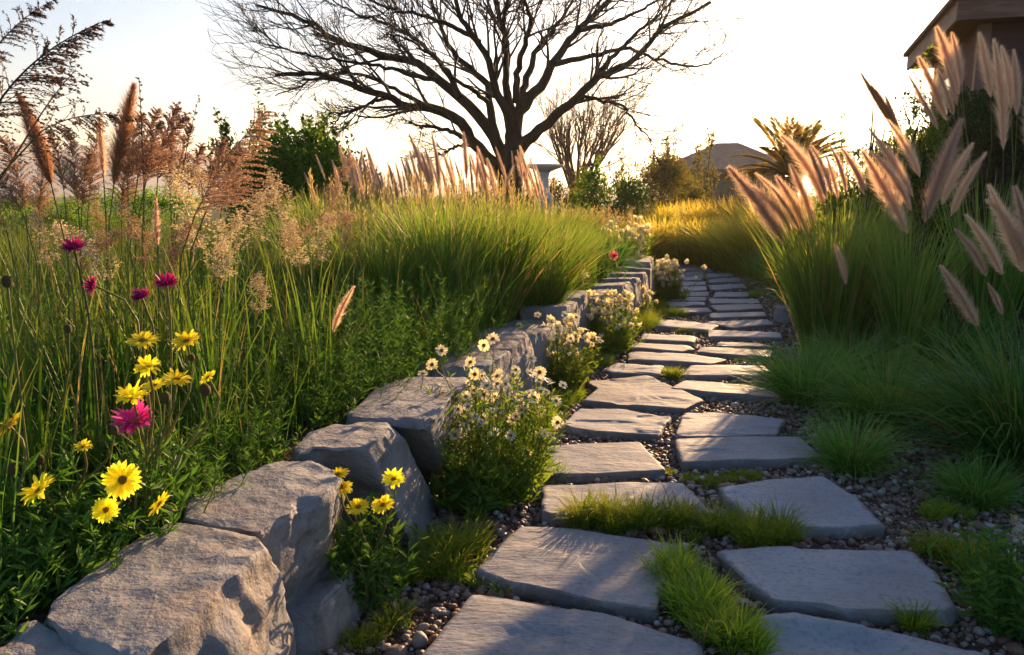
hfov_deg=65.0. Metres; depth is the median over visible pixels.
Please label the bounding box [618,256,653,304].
wall stone
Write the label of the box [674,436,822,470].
flagstone
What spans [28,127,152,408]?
reed
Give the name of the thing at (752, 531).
grass tuft
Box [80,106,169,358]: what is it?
reed
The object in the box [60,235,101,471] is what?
crimson flower
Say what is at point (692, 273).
flagstone
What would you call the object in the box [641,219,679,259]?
golden grass
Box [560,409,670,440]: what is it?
flagstone
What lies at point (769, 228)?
golden grass
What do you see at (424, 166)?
fountain grass
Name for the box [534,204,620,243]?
grass mound
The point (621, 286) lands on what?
wall stone
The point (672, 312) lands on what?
grass tuft
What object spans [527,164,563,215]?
bird bath
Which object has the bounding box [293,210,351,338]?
flower spray
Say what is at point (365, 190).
seed stalks
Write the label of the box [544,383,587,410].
grass tuft
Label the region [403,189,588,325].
fountain grass
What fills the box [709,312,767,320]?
flagstone
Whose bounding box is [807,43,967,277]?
leafy shrub
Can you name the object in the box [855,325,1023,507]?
grass mound
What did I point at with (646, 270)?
wall stone
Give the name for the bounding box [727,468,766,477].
grass tuft
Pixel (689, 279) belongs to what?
flagstone
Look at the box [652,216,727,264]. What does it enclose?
golden grass
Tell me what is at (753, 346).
flagstone
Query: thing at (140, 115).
reed
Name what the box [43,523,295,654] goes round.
wall stone
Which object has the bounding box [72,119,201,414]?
reed
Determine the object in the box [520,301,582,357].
wall stone
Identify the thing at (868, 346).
grass mound
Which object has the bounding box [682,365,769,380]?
flagstone
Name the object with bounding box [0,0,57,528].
reed
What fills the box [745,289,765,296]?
grass tuft
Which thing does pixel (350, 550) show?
yellow daisy plant
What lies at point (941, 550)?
grass tuft
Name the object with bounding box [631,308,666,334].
grass tuft
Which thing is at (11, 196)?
reed
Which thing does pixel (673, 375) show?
grass tuft
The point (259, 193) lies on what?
flower spray
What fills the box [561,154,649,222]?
shrub
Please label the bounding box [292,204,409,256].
fountain grass
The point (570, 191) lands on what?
shrub
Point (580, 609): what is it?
grass tuft
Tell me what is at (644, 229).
daisy bush
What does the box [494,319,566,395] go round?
wall stone
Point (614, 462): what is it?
flagstone
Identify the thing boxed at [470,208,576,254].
fountain grass
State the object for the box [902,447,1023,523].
grass mound
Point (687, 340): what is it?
flagstone
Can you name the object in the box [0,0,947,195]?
sky
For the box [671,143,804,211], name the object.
house
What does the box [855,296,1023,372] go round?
grass mound
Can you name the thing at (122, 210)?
flower spray
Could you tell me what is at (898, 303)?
fountain grass
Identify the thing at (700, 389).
flagstone
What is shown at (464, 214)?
fountain grass
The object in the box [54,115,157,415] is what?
reed
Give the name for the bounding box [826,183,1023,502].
fountain grass
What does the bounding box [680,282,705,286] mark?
flagstone
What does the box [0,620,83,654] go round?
wall stone
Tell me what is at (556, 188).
shrub
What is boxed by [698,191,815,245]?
golden grass
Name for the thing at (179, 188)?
flower spray
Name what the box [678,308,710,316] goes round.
flagstone
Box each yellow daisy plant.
[0,275,118,563]
[50,329,219,548]
[324,466,428,612]
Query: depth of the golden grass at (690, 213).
15.58 m
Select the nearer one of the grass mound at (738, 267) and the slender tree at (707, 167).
the grass mound at (738, 267)
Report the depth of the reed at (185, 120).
2.53 m
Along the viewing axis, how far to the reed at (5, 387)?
2.20 m
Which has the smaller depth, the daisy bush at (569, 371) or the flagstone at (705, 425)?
the flagstone at (705, 425)
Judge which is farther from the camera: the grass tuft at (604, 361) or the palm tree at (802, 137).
the palm tree at (802, 137)
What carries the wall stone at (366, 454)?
on the ground at (42, 616)
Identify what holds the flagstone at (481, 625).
on the ground at (42, 616)
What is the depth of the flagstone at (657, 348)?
6.15 m
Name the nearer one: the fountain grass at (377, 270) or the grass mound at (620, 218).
the fountain grass at (377, 270)
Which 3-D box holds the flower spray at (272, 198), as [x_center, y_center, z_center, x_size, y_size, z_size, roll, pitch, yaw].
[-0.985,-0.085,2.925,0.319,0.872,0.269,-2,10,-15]
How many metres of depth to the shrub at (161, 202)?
21.61 m
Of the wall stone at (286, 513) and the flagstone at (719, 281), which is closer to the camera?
the wall stone at (286, 513)
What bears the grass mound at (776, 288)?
on the ground at (42, 616)
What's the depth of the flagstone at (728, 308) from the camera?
8.32 m
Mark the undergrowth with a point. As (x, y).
(54, 559)
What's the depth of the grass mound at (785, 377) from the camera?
4.60 m
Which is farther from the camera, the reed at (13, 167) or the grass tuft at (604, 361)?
the grass tuft at (604, 361)
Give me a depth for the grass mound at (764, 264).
10.14 m
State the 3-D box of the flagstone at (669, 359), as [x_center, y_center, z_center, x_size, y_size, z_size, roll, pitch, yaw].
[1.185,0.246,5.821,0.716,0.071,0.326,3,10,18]
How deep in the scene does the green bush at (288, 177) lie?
13.18 m
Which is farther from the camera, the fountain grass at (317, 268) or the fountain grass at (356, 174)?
the fountain grass at (356, 174)
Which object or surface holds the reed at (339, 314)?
on the ground at (42, 616)
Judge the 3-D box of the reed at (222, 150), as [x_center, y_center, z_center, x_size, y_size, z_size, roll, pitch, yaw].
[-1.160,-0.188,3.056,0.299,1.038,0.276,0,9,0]
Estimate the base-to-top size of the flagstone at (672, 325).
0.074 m
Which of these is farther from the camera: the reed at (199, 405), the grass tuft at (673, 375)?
the grass tuft at (673, 375)
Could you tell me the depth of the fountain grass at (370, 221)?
5.62 m
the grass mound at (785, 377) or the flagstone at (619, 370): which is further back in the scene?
the flagstone at (619, 370)
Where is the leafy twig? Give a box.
[0,48,91,182]
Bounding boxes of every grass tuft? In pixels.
[335,592,422,653]
[392,507,500,586]
[428,556,511,595]
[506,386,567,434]
[538,460,571,482]
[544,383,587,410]
[548,478,822,547]
[568,602,598,611]
[575,346,617,370]
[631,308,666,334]
[633,527,791,654]
[652,295,670,311]
[652,305,688,316]
[654,364,690,380]
[665,467,760,487]
[674,327,707,334]
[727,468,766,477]
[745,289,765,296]
[878,596,954,639]
[887,520,1022,577]
[916,495,981,521]
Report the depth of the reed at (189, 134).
2.75 m
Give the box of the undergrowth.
[0,249,640,654]
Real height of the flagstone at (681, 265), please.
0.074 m
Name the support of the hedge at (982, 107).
on the ground at (42, 616)
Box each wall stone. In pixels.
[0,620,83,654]
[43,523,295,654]
[182,461,345,605]
[286,545,365,654]
[291,422,436,547]
[345,377,471,481]
[418,349,516,447]
[469,327,535,404]
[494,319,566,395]
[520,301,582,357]
[564,290,590,354]
[585,281,633,336]
[588,289,614,330]
[600,277,642,320]
[608,272,648,306]
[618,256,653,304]
[618,266,651,309]
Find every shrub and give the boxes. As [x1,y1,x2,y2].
[0,185,219,238]
[0,194,138,241]
[370,183,458,210]
[453,184,493,214]
[522,172,567,213]
[550,165,590,213]
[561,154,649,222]
[599,135,690,211]
[637,148,706,212]
[653,142,714,208]
[671,194,719,215]
[733,187,802,206]
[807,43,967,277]
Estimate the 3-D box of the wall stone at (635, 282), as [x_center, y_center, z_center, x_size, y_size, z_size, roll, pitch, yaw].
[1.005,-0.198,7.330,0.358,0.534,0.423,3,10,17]
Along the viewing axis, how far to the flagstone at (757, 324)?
7.27 m
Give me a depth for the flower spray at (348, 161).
4.10 m
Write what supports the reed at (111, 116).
on the ground at (42, 616)
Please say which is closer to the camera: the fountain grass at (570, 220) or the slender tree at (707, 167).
the fountain grass at (570, 220)
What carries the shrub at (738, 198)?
on the ground at (42, 616)
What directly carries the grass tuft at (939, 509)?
on the ground at (42, 616)
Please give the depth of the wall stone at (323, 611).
2.16 m
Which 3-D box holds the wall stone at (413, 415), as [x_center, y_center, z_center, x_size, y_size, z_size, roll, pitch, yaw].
[-0.354,0.486,3.346,0.355,0.535,1.134,2,10,10]
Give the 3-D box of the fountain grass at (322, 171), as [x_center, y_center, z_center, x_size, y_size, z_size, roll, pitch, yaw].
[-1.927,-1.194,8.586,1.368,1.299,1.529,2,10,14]
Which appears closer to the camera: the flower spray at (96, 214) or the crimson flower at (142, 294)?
the crimson flower at (142, 294)
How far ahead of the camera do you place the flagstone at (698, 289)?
9.96 m
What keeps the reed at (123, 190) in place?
on the ground at (42, 616)
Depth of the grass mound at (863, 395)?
4.17 m
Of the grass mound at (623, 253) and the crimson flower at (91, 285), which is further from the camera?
the grass mound at (623, 253)
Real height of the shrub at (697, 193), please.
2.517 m
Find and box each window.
[716,180,735,201]
[754,180,774,196]
[938,64,956,124]
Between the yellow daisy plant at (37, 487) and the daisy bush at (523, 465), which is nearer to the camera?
the yellow daisy plant at (37, 487)
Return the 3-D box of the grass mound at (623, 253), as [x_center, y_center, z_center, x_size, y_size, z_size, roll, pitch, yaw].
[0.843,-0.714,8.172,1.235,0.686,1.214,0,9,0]
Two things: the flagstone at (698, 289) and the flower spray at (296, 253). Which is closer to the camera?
the flower spray at (296, 253)
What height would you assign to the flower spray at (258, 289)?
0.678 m
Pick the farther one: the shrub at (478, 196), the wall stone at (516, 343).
the shrub at (478, 196)
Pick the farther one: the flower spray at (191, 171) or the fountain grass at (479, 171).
the fountain grass at (479, 171)
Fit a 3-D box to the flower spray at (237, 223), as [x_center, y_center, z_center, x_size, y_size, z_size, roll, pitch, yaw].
[-1.009,0.005,2.643,0.267,0.778,0.232,-4,10,-22]
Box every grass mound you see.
[102,316,276,393]
[239,289,373,359]
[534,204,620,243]
[537,202,634,246]
[573,214,663,249]
[584,228,654,280]
[711,254,754,276]
[721,326,895,419]
[730,233,812,294]
[751,244,812,318]
[774,332,982,448]
[778,399,922,491]
[782,319,931,388]
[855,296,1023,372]
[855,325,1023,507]
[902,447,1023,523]
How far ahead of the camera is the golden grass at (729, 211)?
14.37 m
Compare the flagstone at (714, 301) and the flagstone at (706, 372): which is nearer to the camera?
the flagstone at (706, 372)
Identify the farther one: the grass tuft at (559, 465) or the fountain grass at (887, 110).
the fountain grass at (887, 110)
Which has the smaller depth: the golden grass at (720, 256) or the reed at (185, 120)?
the reed at (185, 120)
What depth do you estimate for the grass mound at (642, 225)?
12.28 m
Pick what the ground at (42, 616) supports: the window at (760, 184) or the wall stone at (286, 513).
the wall stone at (286, 513)
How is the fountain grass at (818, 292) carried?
on the ground at (42, 616)
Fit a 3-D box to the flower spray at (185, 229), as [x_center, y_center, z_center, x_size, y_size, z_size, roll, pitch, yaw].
[-1.034,0.049,2.408,0.268,0.763,0.444,-9,13,-44]
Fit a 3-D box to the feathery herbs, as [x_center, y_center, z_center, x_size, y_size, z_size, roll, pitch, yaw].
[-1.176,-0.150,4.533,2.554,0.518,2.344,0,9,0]
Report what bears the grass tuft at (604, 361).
on the ground at (42, 616)
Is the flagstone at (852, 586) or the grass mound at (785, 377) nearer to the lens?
the flagstone at (852, 586)
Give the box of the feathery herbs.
[20,260,528,357]
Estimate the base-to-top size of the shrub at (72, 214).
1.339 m
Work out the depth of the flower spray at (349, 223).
4.36 m
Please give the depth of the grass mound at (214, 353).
3.27 m
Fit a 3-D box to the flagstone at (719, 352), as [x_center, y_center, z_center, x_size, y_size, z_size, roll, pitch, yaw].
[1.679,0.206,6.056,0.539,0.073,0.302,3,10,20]
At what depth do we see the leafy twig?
1.86 m
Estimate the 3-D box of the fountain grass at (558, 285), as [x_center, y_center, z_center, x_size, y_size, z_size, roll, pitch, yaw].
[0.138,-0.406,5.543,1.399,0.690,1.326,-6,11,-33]
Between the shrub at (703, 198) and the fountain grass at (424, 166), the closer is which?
the fountain grass at (424, 166)
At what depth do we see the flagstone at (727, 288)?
10.19 m
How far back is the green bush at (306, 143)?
13.24 m
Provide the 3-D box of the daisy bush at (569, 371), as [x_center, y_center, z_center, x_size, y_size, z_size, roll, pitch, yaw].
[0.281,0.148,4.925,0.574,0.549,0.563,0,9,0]
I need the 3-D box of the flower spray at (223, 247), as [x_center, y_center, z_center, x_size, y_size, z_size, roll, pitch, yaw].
[-1.020,0.056,2.577,0.482,0.700,0.289,2,10,13]
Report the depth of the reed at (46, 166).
2.07 m
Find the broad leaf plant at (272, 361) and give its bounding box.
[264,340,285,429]
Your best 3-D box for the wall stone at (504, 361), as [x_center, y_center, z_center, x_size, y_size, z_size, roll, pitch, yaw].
[-0.221,0.377,3.980,0.393,0.484,0.556,3,10,19]
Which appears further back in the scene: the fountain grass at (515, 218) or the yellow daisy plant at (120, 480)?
the fountain grass at (515, 218)
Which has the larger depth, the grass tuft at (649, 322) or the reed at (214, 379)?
the grass tuft at (649, 322)
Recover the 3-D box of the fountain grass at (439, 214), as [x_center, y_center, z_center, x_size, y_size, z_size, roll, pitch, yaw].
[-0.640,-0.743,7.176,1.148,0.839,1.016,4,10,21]
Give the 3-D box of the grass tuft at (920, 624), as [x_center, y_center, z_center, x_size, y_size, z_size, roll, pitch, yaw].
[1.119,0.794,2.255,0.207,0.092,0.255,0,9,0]
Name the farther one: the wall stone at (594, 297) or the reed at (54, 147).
the wall stone at (594, 297)
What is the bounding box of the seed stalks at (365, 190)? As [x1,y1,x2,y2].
[295,161,568,325]
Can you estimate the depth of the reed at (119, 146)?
2.39 m
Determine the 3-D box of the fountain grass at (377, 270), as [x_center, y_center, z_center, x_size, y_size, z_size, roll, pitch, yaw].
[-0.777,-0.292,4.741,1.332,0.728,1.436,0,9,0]
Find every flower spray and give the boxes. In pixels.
[0,228,162,418]
[6,210,66,405]
[48,218,143,442]
[65,191,113,368]
[84,200,179,386]
[98,216,202,437]
[99,236,266,447]
[135,165,224,432]
[155,210,244,417]
[164,159,243,421]
[190,240,282,429]
[191,185,280,382]
[211,188,276,373]
[230,210,339,404]
[246,169,319,367]
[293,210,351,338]
[300,212,372,318]
[306,155,357,317]
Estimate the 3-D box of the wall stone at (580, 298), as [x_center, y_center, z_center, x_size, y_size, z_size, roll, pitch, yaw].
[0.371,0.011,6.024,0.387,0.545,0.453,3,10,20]
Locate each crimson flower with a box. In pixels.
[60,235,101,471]
[82,275,141,461]
[131,288,156,445]
[153,272,178,496]
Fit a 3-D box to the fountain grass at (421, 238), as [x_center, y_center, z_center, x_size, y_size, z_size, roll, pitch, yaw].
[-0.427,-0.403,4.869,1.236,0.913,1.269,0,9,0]
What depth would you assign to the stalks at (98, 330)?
2.84 m
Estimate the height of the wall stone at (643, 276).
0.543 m
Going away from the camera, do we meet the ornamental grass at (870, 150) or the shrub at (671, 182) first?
the ornamental grass at (870, 150)
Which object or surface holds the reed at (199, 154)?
on the ground at (42, 616)
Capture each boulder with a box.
[773,305,794,322]
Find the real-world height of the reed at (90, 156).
0.958 m
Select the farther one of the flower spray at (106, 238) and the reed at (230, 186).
the reed at (230, 186)
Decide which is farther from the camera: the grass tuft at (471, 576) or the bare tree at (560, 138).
the bare tree at (560, 138)
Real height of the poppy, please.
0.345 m
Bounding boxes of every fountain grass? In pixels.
[230,193,379,290]
[230,222,418,312]
[267,156,380,235]
[269,221,489,312]
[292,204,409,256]
[308,145,422,228]
[334,194,471,265]
[335,188,536,315]
[347,133,474,225]
[382,195,568,244]
[397,200,480,226]
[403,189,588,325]
[428,131,573,236]
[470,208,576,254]
[473,202,545,234]
[478,220,632,315]
[484,196,621,242]
[526,218,628,278]
[724,134,952,361]
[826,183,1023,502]
[829,72,923,335]
[834,118,995,377]
[908,26,1023,346]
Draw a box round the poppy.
[605,251,633,278]
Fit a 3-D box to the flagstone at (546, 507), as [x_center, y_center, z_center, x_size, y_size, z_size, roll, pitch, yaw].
[0.426,0.691,3.109,0.645,0.076,0.357,0,9,0]
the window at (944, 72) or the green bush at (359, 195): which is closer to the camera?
the window at (944, 72)
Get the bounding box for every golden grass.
[605,200,687,229]
[632,212,702,263]
[638,197,714,225]
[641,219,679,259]
[648,197,744,231]
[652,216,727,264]
[665,214,738,269]
[681,193,788,230]
[684,215,761,274]
[698,190,802,227]
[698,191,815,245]
[708,207,785,280]
[731,193,824,262]
[785,196,857,257]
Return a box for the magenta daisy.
[109,399,151,501]
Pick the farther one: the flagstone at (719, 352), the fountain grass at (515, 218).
the fountain grass at (515, 218)
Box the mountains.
[0,142,657,195]
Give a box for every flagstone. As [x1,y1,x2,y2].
[422,595,702,654]
[476,527,681,622]
[540,482,712,522]
[542,442,665,483]
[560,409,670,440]
[583,376,702,415]
[604,363,663,378]
[628,352,726,367]
[630,343,693,353]
[641,334,696,345]
[652,319,718,332]
[666,302,705,307]
[670,297,706,302]
[671,264,698,267]
[671,380,780,402]
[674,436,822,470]
[675,412,785,439]
[676,267,713,272]
[678,276,703,281]
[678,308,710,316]
[679,271,703,275]
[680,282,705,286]
[681,286,706,291]
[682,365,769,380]
[683,292,708,298]
[697,347,772,361]
[705,319,773,330]
[706,273,733,279]
[708,278,740,284]
[708,284,746,292]
[708,298,759,304]
[708,330,781,342]
[709,304,762,312]
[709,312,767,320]
[713,292,748,298]
[716,342,772,350]
[716,546,956,625]
[718,476,884,538]
[753,612,985,654]
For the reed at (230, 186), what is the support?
on the ground at (42, 616)
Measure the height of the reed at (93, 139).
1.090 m
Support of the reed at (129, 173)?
on the ground at (42, 616)
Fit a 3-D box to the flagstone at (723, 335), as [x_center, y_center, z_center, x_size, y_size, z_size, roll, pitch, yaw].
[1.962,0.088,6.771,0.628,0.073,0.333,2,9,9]
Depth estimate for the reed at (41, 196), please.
2.76 m
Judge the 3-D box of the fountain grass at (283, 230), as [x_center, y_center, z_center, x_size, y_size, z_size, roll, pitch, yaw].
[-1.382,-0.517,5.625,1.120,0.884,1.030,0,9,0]
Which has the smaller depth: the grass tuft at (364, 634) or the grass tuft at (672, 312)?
the grass tuft at (364, 634)
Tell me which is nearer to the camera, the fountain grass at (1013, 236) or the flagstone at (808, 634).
the flagstone at (808, 634)
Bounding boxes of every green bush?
[201,107,328,235]
[218,87,381,245]
[332,154,392,207]
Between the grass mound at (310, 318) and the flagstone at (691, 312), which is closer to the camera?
the grass mound at (310, 318)
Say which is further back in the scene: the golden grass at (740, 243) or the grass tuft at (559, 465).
the golden grass at (740, 243)
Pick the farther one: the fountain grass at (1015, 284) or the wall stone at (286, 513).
the fountain grass at (1015, 284)
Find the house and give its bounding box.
[903,0,1023,305]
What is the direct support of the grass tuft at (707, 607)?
on the ground at (42, 616)
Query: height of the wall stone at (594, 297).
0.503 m
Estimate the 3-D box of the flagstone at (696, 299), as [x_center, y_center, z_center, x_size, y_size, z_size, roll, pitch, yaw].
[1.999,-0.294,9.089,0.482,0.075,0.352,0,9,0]
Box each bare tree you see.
[195,0,776,209]
[497,31,673,195]
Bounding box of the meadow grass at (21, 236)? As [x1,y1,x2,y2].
[0,210,641,521]
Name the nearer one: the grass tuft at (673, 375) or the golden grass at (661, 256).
the grass tuft at (673, 375)
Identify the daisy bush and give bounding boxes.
[417,332,571,519]
[516,311,603,394]
[556,253,591,290]
[586,288,649,355]
[595,215,656,263]
[639,285,657,314]
[653,254,706,302]
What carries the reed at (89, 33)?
on the ground at (42, 616)
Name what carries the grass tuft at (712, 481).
on the ground at (42, 616)
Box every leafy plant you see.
[428,445,505,520]
[926,515,1023,647]
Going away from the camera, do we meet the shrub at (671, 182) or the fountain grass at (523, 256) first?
the fountain grass at (523, 256)
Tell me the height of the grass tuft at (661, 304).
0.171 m
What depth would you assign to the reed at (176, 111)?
2.99 m
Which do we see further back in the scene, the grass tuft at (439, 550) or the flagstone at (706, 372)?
the flagstone at (706, 372)
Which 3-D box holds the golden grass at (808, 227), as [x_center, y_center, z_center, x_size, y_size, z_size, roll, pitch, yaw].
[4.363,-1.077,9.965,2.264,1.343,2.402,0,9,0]
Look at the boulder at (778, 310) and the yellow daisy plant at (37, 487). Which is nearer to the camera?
the yellow daisy plant at (37, 487)
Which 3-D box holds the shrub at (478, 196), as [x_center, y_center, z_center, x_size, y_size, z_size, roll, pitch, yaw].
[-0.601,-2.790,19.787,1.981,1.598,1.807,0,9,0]
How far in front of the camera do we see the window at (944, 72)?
10.19 m
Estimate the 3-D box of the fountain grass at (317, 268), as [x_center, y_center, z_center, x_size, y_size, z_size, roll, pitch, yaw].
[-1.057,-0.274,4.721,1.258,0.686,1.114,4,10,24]
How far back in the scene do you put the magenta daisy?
1.93 m
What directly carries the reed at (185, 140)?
on the ground at (42, 616)
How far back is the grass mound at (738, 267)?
11.96 m
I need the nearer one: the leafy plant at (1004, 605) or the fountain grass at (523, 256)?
the leafy plant at (1004, 605)
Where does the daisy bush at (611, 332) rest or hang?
on the ground at (42, 616)
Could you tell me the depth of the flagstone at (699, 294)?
9.49 m
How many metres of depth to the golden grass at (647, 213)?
16.33 m
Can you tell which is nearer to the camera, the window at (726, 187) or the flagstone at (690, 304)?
the flagstone at (690, 304)
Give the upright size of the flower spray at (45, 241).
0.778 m
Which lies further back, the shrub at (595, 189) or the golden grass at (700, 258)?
the shrub at (595, 189)
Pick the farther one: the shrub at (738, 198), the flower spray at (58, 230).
the shrub at (738, 198)
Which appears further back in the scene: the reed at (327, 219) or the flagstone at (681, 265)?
the flagstone at (681, 265)
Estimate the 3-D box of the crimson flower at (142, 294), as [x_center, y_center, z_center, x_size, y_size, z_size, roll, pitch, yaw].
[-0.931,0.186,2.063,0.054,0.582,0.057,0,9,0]
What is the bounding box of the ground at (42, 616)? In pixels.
[0,196,1023,654]
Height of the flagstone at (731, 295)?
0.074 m
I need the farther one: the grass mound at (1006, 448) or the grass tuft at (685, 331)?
the grass tuft at (685, 331)
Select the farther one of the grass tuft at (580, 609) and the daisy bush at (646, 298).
the daisy bush at (646, 298)
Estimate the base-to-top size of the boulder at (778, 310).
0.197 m
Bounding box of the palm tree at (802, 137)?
[725,115,859,201]
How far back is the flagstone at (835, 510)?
3.05 m
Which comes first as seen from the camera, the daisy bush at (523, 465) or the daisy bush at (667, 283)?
the daisy bush at (523, 465)
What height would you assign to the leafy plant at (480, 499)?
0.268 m
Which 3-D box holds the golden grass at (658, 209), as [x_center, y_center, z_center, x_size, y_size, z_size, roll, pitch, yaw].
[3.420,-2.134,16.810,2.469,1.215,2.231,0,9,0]
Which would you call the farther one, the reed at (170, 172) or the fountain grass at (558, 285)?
the fountain grass at (558, 285)
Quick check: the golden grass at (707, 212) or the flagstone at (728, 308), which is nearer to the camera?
the flagstone at (728, 308)
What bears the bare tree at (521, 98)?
on the ground at (42, 616)
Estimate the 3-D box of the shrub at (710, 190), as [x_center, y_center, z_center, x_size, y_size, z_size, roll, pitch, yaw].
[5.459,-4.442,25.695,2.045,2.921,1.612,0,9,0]
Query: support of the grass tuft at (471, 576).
on the ground at (42, 616)
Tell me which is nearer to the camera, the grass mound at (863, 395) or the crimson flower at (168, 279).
the crimson flower at (168, 279)
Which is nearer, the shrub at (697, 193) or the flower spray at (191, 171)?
the flower spray at (191, 171)
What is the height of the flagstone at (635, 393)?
0.076 m
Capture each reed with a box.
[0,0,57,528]
[0,13,114,578]
[0,92,150,487]
[0,100,138,522]
[0,135,51,385]
[0,162,96,378]
[0,172,83,437]
[0,192,50,450]
[1,131,85,389]
[19,149,159,421]
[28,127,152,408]
[51,110,165,408]
[52,122,117,376]
[52,142,154,383]
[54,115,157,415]
[61,110,201,409]
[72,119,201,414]
[77,79,218,420]
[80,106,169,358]
[89,101,184,357]
[102,196,245,432]
[107,77,202,389]
[118,142,243,401]
[119,104,286,472]
[123,95,261,391]
[131,123,196,345]
[152,131,204,386]
[163,123,277,460]
[181,136,241,373]
[195,146,251,369]
[276,208,366,420]
[295,232,358,397]
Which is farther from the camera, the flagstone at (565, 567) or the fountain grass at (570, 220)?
the fountain grass at (570, 220)
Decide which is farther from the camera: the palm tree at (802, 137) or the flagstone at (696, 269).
the palm tree at (802, 137)
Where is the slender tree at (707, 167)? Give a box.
[690,124,720,201]
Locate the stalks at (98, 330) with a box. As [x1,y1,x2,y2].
[0,191,402,467]
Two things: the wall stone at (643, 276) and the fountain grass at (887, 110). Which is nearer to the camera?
the fountain grass at (887, 110)
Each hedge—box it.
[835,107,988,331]
[894,80,1023,335]
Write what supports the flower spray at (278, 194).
on the ground at (42, 616)
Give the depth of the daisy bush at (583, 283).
6.51 m
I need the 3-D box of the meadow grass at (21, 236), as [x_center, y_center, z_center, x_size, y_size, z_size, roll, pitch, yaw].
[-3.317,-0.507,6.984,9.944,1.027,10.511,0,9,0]
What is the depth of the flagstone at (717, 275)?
11.68 m
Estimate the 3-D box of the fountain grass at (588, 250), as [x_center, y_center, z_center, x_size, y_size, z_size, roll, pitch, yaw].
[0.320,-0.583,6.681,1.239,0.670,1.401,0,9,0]
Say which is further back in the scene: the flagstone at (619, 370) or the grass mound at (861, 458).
the flagstone at (619, 370)
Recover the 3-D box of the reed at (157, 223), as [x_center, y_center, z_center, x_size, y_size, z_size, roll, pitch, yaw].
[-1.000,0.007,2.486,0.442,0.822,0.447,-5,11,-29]
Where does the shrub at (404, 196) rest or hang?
on the ground at (42, 616)

